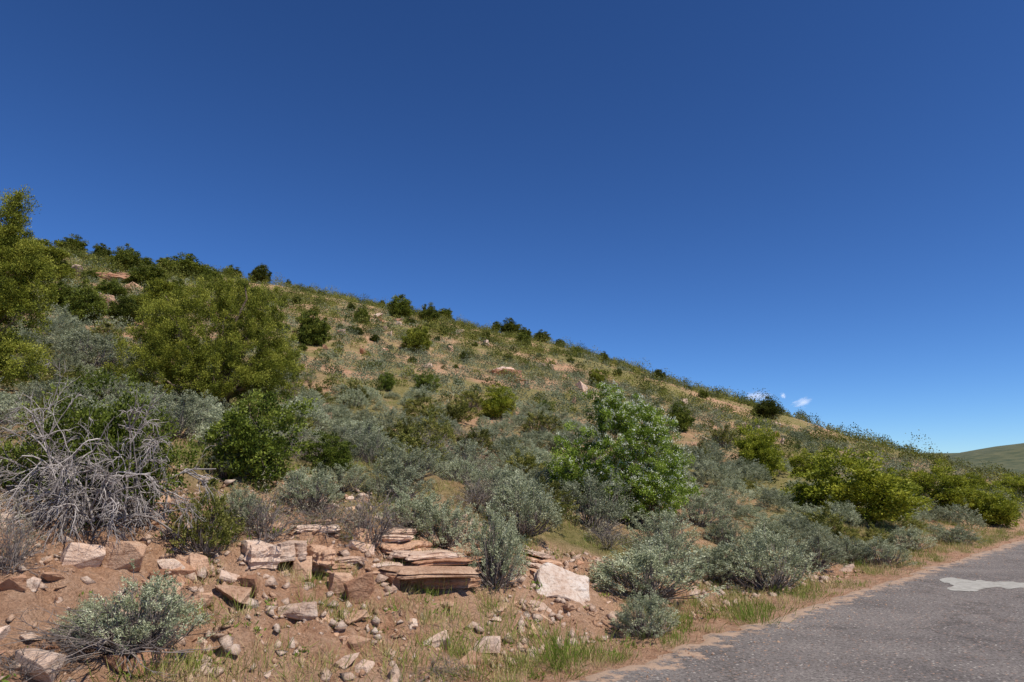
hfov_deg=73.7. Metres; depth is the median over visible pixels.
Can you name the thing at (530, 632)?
stone
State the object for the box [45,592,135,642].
sagebrush
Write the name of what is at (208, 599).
rock
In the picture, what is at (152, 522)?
stone
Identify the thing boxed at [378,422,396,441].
olive shrub
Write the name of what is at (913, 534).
sagebrush
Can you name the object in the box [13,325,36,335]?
sagebrush
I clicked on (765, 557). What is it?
sagebrush
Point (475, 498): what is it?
shrub
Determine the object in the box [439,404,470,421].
olive shrub
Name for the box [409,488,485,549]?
sagebrush
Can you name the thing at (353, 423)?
sagebrush
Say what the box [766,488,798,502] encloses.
sagebrush
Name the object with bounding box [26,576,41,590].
rock
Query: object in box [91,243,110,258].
juniper tree
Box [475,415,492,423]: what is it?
sagebrush
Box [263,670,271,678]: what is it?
stone
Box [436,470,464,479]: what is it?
sagebrush
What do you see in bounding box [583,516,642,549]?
dry bush
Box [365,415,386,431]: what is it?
sagebrush
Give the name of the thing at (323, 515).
dry bush
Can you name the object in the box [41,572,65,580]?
rock
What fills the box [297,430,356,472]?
leafy bush
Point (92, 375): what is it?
sagebrush
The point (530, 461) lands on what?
olive shrub
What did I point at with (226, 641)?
pebbles
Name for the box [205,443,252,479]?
sagebrush
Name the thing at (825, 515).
olive shrub
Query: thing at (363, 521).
dry bush
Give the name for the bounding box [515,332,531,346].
juniper tree
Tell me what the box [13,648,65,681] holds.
rock
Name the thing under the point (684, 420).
juniper tree
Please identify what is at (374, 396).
sagebrush
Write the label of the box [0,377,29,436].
sagebrush
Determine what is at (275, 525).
stone
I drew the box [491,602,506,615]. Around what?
stone
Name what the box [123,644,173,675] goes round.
stone
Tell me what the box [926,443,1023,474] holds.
hills
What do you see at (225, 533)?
leafy bush
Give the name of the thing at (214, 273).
juniper tree
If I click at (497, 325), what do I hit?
juniper tree
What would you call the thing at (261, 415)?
olive shrub
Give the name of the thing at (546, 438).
sagebrush
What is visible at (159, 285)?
juniper tree
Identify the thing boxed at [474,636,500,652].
rock
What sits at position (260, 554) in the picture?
rock ledge
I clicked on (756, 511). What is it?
sagebrush
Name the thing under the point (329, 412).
sagebrush
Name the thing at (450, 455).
sagebrush
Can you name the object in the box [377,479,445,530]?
sagebrush
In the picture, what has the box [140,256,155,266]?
juniper tree
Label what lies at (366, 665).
stone
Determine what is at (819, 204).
sky
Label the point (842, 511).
sagebrush
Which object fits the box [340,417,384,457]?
sagebrush
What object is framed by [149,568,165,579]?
rock
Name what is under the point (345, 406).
sagebrush
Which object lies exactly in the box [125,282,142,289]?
rock
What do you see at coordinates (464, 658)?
stone
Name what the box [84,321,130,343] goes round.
leafy bush
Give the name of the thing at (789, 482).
sagebrush
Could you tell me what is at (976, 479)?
willow bush
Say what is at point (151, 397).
sagebrush
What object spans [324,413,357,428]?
sagebrush
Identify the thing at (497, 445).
sagebrush
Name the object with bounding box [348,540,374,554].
stone
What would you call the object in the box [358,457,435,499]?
sagebrush
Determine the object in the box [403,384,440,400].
sagebrush
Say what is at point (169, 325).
juniper tree
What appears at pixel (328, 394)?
sagebrush
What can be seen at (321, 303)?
shrub cover
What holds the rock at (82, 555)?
on the ground at (16, 602)
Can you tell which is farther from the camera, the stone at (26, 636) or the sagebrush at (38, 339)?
the sagebrush at (38, 339)
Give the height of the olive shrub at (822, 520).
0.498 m
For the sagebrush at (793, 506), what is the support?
on the ground at (16, 602)
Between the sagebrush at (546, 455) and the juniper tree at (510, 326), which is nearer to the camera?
the sagebrush at (546, 455)
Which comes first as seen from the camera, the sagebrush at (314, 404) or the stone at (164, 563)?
the stone at (164, 563)
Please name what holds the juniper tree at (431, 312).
on the ground at (16, 602)
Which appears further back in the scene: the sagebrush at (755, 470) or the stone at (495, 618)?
the sagebrush at (755, 470)
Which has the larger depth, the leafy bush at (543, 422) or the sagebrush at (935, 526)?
the leafy bush at (543, 422)
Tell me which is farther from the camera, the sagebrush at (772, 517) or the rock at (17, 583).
the sagebrush at (772, 517)
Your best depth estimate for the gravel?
6.14 m
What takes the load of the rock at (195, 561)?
on the ground at (16, 602)
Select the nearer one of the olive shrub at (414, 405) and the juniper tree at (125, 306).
the olive shrub at (414, 405)
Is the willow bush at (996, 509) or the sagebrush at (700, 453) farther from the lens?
the willow bush at (996, 509)
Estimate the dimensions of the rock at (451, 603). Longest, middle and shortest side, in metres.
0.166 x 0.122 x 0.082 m
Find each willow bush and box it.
[731,417,787,477]
[777,446,935,527]
[786,447,831,476]
[894,458,984,517]
[954,472,991,491]
[960,481,1023,527]
[986,473,1023,496]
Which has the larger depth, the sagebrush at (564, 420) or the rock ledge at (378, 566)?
the sagebrush at (564, 420)
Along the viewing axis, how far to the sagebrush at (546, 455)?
15.95 m
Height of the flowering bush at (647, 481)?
2.889 m
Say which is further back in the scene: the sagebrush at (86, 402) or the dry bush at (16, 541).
the sagebrush at (86, 402)
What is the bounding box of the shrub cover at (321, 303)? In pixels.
[13,237,1023,521]
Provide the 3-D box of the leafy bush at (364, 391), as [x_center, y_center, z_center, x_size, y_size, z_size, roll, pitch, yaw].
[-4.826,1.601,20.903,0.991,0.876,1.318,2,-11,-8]
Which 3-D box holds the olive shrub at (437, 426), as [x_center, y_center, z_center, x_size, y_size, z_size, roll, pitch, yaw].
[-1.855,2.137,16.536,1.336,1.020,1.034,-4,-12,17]
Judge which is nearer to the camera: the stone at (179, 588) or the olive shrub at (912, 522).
the stone at (179, 588)
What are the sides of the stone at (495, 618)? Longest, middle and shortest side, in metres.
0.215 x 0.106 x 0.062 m
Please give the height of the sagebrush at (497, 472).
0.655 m
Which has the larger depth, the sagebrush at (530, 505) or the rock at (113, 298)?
the rock at (113, 298)
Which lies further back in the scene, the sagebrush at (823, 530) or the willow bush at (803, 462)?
the willow bush at (803, 462)
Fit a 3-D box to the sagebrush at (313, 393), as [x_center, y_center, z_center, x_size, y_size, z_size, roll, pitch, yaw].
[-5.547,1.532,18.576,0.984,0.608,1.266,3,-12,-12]
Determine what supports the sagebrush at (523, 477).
on the ground at (16, 602)
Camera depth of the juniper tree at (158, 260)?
82.84 m
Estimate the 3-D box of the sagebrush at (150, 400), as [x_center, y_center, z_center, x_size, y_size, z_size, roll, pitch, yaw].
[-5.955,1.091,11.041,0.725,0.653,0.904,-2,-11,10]
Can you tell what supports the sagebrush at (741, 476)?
on the ground at (16, 602)
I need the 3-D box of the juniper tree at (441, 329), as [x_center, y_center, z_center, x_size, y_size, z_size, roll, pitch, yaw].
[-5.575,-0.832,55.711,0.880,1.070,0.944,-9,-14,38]
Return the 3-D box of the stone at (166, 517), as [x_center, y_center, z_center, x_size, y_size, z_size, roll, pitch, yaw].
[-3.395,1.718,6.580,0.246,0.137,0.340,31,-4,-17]
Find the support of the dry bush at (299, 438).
on the ground at (16, 602)
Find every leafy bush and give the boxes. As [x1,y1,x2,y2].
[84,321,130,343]
[163,472,245,556]
[196,388,318,487]
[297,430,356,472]
[340,379,370,406]
[376,371,397,390]
[413,368,440,392]
[454,387,483,409]
[479,382,518,419]
[521,409,563,436]
[534,400,556,416]
[684,438,713,469]
[704,423,739,446]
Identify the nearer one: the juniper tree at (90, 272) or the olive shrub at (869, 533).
the olive shrub at (869, 533)
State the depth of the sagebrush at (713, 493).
15.26 m
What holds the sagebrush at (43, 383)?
on the ground at (16, 602)
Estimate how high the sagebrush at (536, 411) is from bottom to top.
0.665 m
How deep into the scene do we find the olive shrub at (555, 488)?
10.09 m
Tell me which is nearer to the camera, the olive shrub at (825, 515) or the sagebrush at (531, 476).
the sagebrush at (531, 476)
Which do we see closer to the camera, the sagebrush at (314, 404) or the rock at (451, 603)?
the rock at (451, 603)
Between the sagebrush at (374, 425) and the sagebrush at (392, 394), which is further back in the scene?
the sagebrush at (392, 394)
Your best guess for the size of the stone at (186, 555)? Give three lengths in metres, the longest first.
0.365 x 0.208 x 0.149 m
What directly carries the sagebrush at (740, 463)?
on the ground at (16, 602)
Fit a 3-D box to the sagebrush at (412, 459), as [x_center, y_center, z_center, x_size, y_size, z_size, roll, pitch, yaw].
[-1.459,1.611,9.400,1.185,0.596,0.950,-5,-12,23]
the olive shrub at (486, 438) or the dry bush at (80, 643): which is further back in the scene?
the olive shrub at (486, 438)
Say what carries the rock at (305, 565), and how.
on the ground at (16, 602)
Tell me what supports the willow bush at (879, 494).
on the ground at (16, 602)
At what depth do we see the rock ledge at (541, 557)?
8.36 m
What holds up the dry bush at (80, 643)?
on the ground at (16, 602)
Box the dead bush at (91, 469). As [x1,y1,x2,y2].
[0,358,231,552]
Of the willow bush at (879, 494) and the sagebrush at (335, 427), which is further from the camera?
the willow bush at (879, 494)
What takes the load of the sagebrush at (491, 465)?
on the ground at (16, 602)
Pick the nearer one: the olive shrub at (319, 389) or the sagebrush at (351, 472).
the sagebrush at (351, 472)
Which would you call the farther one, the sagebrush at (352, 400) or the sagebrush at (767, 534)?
the sagebrush at (352, 400)
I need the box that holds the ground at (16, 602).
[0,258,1023,681]
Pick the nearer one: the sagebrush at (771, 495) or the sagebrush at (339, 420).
the sagebrush at (339, 420)
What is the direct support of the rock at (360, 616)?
on the ground at (16, 602)
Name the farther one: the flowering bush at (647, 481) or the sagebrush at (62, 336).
the sagebrush at (62, 336)
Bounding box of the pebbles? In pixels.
[0,463,828,681]
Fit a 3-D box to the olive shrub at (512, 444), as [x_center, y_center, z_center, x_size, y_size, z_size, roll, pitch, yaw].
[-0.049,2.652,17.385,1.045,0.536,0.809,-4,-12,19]
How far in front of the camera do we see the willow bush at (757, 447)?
21.73 m
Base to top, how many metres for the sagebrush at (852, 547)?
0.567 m
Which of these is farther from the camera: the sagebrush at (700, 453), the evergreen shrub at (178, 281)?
the evergreen shrub at (178, 281)
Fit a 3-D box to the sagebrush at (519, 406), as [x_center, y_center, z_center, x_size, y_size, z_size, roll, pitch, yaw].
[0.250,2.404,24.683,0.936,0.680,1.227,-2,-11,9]
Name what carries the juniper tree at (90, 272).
on the ground at (16, 602)
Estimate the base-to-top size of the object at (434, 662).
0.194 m
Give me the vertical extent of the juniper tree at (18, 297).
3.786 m
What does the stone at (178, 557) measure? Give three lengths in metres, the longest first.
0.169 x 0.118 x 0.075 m
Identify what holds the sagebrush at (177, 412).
on the ground at (16, 602)
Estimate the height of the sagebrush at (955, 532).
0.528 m
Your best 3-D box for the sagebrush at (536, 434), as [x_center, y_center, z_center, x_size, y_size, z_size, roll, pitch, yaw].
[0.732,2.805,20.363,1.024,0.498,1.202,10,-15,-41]
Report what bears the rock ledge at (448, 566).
on the ground at (16, 602)
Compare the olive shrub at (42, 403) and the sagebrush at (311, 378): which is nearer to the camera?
the olive shrub at (42, 403)
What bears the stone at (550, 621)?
on the ground at (16, 602)
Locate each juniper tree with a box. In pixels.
[0,183,60,390]
[23,237,71,266]
[42,280,75,305]
[53,263,76,281]
[54,233,89,253]
[61,278,112,322]
[80,267,100,280]
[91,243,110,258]
[93,278,127,297]
[101,266,315,405]
[106,295,148,322]
[109,243,142,271]
[121,263,171,288]
[129,293,157,314]
[139,277,192,313]
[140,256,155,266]
[156,257,173,267]
[160,252,214,280]
[198,268,223,281]
[223,264,241,277]
[248,264,271,283]
[292,310,332,346]
[347,302,354,309]
[353,304,370,323]
[387,294,414,318]
[399,325,433,352]
[417,302,441,323]
[438,308,453,318]
[438,325,448,335]
[458,350,470,361]
[480,331,490,341]
[491,321,500,331]
[499,317,522,333]
[503,352,512,360]
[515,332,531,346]
[517,327,531,337]
[533,329,551,342]
[587,368,605,386]
[599,351,607,359]
[612,368,622,375]
[648,369,665,379]
[665,401,695,432]
[697,390,708,397]
[749,396,784,419]
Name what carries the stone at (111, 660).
on the ground at (16, 602)
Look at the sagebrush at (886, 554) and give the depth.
12.66 m
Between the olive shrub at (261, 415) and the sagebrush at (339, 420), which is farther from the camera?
the sagebrush at (339, 420)
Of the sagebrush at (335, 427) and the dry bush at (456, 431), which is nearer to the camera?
the sagebrush at (335, 427)
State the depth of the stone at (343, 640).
5.57 m
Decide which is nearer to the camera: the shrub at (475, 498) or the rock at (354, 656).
the rock at (354, 656)
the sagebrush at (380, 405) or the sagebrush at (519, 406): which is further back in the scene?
the sagebrush at (519, 406)
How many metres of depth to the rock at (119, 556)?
5.64 m
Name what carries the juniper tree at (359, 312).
on the ground at (16, 602)
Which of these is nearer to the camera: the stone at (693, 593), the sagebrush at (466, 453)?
the stone at (693, 593)
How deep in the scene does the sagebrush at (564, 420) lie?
22.86 m
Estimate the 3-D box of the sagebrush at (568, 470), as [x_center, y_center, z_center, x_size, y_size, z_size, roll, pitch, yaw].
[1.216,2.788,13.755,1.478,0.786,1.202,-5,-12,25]
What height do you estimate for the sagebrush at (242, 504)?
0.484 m
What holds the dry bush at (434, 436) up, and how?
on the ground at (16, 602)
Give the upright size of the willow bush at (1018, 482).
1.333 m
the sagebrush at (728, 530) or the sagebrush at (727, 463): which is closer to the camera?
the sagebrush at (728, 530)
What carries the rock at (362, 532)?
on the ground at (16, 602)
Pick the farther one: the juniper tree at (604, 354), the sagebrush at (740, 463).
the juniper tree at (604, 354)
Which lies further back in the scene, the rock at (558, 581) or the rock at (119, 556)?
the rock at (558, 581)
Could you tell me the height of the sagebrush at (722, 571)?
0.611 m
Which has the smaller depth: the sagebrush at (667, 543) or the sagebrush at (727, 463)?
the sagebrush at (667, 543)
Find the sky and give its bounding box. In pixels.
[0,0,1023,452]
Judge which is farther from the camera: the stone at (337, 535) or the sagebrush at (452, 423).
the sagebrush at (452, 423)
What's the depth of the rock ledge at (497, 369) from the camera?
36.37 m
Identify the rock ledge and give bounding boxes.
[95,272,129,280]
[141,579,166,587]
[241,540,336,568]
[290,518,340,532]
[312,556,366,573]
[368,561,403,574]
[376,525,432,553]
[379,548,484,588]
[449,539,508,564]
[488,366,514,373]
[516,549,561,574]
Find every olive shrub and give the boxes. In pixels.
[14,340,64,372]
[22,386,90,421]
[33,371,52,382]
[40,365,102,399]
[249,411,274,419]
[267,412,316,436]
[301,378,335,403]
[371,440,417,465]
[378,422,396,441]
[382,423,448,466]
[386,414,425,441]
[398,407,418,417]
[402,393,443,411]
[410,408,458,447]
[415,402,446,420]
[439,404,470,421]
[446,392,482,421]
[453,426,493,451]
[494,435,528,452]
[504,447,548,474]
[514,475,578,522]
[544,494,573,513]
[741,478,759,490]
[796,504,844,528]
[810,516,840,535]
[830,521,862,543]
[855,522,895,542]
[897,516,928,528]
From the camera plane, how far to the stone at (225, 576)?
5.85 m
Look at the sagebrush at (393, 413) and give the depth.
17.76 m
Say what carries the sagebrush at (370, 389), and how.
on the ground at (16, 602)
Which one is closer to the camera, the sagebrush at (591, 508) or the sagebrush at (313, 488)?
the sagebrush at (313, 488)
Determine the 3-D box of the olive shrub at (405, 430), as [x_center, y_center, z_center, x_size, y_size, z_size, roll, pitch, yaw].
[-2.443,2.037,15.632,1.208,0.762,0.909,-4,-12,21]
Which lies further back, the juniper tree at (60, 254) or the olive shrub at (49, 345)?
the juniper tree at (60, 254)
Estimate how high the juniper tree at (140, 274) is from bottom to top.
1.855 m
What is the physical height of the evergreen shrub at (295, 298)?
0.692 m
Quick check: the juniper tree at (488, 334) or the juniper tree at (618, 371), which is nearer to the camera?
the juniper tree at (618, 371)
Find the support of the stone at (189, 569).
on the ground at (16, 602)
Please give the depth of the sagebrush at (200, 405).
11.39 m
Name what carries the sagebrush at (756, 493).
on the ground at (16, 602)
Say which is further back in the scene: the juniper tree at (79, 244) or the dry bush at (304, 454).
the juniper tree at (79, 244)
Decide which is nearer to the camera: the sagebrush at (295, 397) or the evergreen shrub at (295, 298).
the sagebrush at (295, 397)
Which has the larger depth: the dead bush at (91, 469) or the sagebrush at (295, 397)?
the sagebrush at (295, 397)
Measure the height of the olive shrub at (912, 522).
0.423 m
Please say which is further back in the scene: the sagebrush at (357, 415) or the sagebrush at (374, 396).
the sagebrush at (374, 396)
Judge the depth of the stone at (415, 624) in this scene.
6.08 m
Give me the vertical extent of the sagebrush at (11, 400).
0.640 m
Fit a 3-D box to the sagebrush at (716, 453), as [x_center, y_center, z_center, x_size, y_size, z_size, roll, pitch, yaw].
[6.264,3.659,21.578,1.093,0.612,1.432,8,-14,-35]
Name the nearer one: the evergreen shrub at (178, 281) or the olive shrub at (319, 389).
the olive shrub at (319, 389)
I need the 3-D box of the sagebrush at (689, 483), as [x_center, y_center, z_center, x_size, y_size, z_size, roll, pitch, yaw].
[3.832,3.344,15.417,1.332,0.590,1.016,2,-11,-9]
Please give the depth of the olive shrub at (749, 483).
18.88 m
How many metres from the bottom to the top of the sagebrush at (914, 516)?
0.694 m
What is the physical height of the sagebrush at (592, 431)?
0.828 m
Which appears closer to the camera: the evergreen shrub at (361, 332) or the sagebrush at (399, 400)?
the sagebrush at (399, 400)
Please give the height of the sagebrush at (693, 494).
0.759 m
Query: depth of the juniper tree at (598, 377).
38.80 m
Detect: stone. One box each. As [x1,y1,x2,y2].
[0,625,10,640]
[19,633,41,639]
[42,645,59,650]
[104,655,128,672]
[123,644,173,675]
[146,513,166,524]
[155,494,170,502]
[156,559,183,574]
[158,512,167,520]
[159,553,169,558]
[160,581,184,597]
[161,527,179,534]
[164,559,197,575]
[175,555,186,562]
[176,576,194,586]
[179,550,203,560]
[195,638,207,648]
[219,570,239,583]
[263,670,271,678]
[269,521,283,530]
[321,503,339,510]
[321,614,340,636]
[332,533,344,537]
[339,636,346,644]
[346,635,370,650]
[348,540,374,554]
[353,495,369,503]
[354,659,374,674]
[411,619,417,628]
[423,629,449,648]
[429,534,441,545]
[452,650,482,668]
[490,616,501,621]
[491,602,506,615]
[528,623,538,637]
[529,600,551,611]
[536,613,555,626]
[562,603,576,611]
[689,589,700,595]
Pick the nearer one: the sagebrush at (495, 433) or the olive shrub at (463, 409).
the sagebrush at (495, 433)
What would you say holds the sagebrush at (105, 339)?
on the ground at (16, 602)
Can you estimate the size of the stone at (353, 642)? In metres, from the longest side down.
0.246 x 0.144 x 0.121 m
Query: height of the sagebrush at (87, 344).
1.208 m
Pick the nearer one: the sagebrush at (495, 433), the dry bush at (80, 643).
the dry bush at (80, 643)
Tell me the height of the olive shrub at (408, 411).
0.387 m
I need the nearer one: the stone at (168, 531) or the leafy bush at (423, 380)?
the stone at (168, 531)
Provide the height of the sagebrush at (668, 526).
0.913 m
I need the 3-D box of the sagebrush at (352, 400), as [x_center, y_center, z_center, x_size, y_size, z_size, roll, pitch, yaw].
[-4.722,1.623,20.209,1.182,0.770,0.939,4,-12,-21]
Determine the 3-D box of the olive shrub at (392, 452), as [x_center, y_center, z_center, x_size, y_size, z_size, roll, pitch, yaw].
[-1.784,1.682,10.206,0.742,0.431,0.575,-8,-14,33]
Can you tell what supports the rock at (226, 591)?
on the ground at (16, 602)
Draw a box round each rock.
[0,574,26,590]
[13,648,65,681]
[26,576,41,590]
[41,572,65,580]
[60,542,106,568]
[71,265,83,275]
[99,274,124,280]
[99,293,116,305]
[101,540,146,571]
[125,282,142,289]
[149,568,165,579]
[183,593,213,608]
[187,553,211,576]
[214,585,250,603]
[237,574,258,594]
[278,602,317,620]
[291,555,311,580]
[328,572,352,596]
[333,652,359,668]
[344,571,374,603]
[347,609,368,622]
[353,528,371,544]
[359,348,366,353]
[385,576,399,588]
[440,600,453,608]
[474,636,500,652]
[494,369,520,377]
[534,562,589,605]
[575,381,587,390]
[839,563,854,571]
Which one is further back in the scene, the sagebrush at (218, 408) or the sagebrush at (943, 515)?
the sagebrush at (943, 515)
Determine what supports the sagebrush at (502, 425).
on the ground at (16, 602)
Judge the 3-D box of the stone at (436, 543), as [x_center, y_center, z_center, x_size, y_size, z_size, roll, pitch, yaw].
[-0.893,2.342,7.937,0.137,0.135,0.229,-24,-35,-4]
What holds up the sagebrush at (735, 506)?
on the ground at (16, 602)
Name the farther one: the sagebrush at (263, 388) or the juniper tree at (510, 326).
the juniper tree at (510, 326)
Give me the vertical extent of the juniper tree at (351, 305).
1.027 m
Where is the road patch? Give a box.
[939,577,1023,591]
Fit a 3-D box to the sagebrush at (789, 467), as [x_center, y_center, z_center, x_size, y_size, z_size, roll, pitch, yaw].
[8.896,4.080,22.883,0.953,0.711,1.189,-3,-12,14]
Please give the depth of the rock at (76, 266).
42.48 m
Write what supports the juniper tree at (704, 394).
on the ground at (16, 602)
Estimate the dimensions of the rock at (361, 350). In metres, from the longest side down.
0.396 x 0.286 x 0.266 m
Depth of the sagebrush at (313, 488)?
7.37 m
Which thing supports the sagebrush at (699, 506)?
on the ground at (16, 602)
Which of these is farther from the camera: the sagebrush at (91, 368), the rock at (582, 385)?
the rock at (582, 385)
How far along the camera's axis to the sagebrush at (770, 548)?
11.73 m
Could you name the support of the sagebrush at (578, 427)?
on the ground at (16, 602)
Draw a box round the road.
[568,540,1023,681]
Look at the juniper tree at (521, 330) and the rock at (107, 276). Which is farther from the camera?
the juniper tree at (521, 330)
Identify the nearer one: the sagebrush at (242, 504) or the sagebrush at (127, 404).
the sagebrush at (242, 504)
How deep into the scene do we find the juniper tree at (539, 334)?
84.64 m
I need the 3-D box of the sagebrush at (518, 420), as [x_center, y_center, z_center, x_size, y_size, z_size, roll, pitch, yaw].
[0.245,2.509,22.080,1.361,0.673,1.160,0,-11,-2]
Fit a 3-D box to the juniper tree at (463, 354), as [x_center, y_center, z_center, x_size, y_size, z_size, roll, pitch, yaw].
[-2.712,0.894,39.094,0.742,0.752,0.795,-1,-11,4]
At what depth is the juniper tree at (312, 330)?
32.17 m
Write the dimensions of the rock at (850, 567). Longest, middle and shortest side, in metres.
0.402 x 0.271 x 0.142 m
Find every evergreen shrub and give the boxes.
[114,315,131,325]
[172,277,186,286]
[290,297,301,303]
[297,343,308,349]
[353,327,363,334]
[369,334,379,341]
[405,317,415,324]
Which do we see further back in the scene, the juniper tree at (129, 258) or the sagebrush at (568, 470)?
the juniper tree at (129, 258)
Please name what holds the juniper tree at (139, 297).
on the ground at (16, 602)
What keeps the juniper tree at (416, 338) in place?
on the ground at (16, 602)
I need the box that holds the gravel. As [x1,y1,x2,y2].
[0,464,1023,681]
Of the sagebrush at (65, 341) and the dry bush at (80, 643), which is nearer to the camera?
the dry bush at (80, 643)
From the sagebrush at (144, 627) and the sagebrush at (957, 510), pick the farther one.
the sagebrush at (957, 510)
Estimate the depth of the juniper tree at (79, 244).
90.23 m
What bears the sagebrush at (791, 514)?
on the ground at (16, 602)
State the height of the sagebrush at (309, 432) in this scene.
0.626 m
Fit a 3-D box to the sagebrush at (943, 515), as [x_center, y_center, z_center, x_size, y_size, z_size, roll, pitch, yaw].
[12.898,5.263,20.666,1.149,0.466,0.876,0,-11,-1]
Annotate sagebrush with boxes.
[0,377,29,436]
[0,384,33,424]
[2,373,87,415]
[4,378,33,390]
[9,351,66,375]
[12,327,41,342]
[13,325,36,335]
[19,327,145,371]
[19,371,98,406]
[20,330,57,352]
[21,315,74,338]
[37,303,86,333]
[41,347,88,374]
[41,386,119,437]
[44,330,91,342]
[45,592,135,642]
[51,331,81,348]
[61,362,99,374]
[67,558,215,653]
[73,368,116,390]
[78,373,164,405]
[84,330,117,347]
[96,396,171,422]
[98,388,173,420]
[138,389,208,440]
[141,390,163,410]
[160,389,225,427]
[174,389,220,412]
[186,403,275,446]
[204,398,237,436]
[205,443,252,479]
[217,479,269,526]
[242,386,286,400]
[272,462,345,510]
[273,415,325,452]
[279,396,332,433]
[280,392,328,428]
[281,391,330,406]
[289,397,336,426]
[293,386,325,404]
[298,370,319,381]
[314,459,374,492]
[321,390,335,401]
[321,418,360,448]
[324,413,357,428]
[325,415,353,429]
[326,404,352,420]
[329,382,349,392]
[334,384,371,407]
[335,400,355,416]
[340,416,389,440]
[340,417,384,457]
[351,424,398,463]
[352,408,380,422]
[358,386,383,402]
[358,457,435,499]
[360,384,380,395]
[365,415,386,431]
[369,436,451,479]
[371,401,390,410]
[372,402,410,429]
[372,436,396,454]
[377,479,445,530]
[384,391,400,397]
[396,397,415,404]
[397,410,446,439]
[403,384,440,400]
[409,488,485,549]
[427,442,458,469]
[431,454,481,485]
[432,410,465,435]
[436,400,452,408]
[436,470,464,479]
[440,431,496,471]
[452,491,529,589]
[464,460,517,500]
[469,422,494,436]
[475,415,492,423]
[475,419,515,443]
[477,457,498,471]
[484,430,536,457]
[484,470,563,537]
[485,447,534,468]
[487,464,528,492]
[489,416,520,432]
[497,427,542,449]
[500,408,534,426]
[506,458,562,487]
[511,400,527,414]
[515,442,550,462]
[516,458,556,477]
[518,397,551,416]
[522,428,549,441]
[524,405,550,419]
[527,476,552,490]
[533,429,572,447]
[534,448,571,468]
[539,465,596,492]
[545,430,578,448]
[549,409,574,421]
[550,416,575,431]
[555,432,588,443]
[555,466,640,532]
[556,417,590,433]
[581,420,609,443]
[584,537,724,598]
[609,587,680,640]
[621,524,706,572]
[622,500,701,553]
[657,487,703,505]
[667,462,698,488]
[667,493,733,526]
[679,440,719,469]
[683,477,708,498]
[683,540,758,581]
[689,485,736,509]
[691,457,737,484]
[692,545,728,568]
[697,440,722,456]
[702,514,743,545]
[705,447,731,462]
[708,474,733,488]
[709,515,830,590]
[713,459,740,477]
[713,473,754,501]
[714,468,742,478]
[714,495,751,518]
[730,456,764,472]
[731,462,772,483]
[732,533,774,558]
[734,502,768,518]
[738,512,780,527]
[747,520,796,539]
[751,481,781,500]
[754,527,795,550]
[755,485,792,510]
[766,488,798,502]
[775,507,809,525]
[776,456,793,471]
[776,513,818,541]
[780,503,802,511]
[783,526,853,569]
[785,478,808,487]
[798,503,832,524]
[798,520,832,541]
[814,495,862,528]
[821,532,872,562]
[846,533,917,565]
[883,523,937,550]
[897,511,922,523]
[912,509,935,521]
[921,503,952,520]
[921,522,944,532]
[926,524,988,544]
[929,507,962,522]
[936,499,985,527]
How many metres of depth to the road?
6.81 m
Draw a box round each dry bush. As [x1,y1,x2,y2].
[0,484,68,577]
[0,570,225,681]
[0,630,88,678]
[194,467,321,550]
[272,428,320,457]
[283,488,367,538]
[290,427,352,464]
[325,486,420,547]
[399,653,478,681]
[403,422,461,452]
[440,423,469,440]
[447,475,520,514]
[448,450,493,478]
[450,428,493,450]
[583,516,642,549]
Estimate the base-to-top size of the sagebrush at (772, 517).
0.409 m
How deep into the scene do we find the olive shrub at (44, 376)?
13.59 m
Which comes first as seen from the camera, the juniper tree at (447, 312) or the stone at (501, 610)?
the stone at (501, 610)
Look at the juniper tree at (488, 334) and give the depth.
58.55 m
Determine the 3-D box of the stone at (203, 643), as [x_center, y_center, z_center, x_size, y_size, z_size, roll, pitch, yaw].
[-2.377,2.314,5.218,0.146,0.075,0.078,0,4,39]
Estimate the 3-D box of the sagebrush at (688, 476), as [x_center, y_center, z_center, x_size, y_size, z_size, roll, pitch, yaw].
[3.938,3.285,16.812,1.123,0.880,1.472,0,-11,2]
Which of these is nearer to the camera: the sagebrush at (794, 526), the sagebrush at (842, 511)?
the sagebrush at (794, 526)
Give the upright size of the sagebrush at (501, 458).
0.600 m
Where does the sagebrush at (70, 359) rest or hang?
on the ground at (16, 602)
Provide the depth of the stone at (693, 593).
9.08 m
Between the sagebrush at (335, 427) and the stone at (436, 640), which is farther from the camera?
the sagebrush at (335, 427)
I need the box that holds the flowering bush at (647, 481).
[540,379,704,529]
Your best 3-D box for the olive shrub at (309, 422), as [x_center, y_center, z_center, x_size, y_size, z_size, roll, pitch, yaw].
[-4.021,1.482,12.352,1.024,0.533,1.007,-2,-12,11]
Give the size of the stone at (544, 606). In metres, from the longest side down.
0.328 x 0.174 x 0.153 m
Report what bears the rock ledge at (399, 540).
on the ground at (16, 602)
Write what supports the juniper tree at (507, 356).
on the ground at (16, 602)
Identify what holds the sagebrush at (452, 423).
on the ground at (16, 602)
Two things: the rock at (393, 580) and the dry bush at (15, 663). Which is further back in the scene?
the rock at (393, 580)

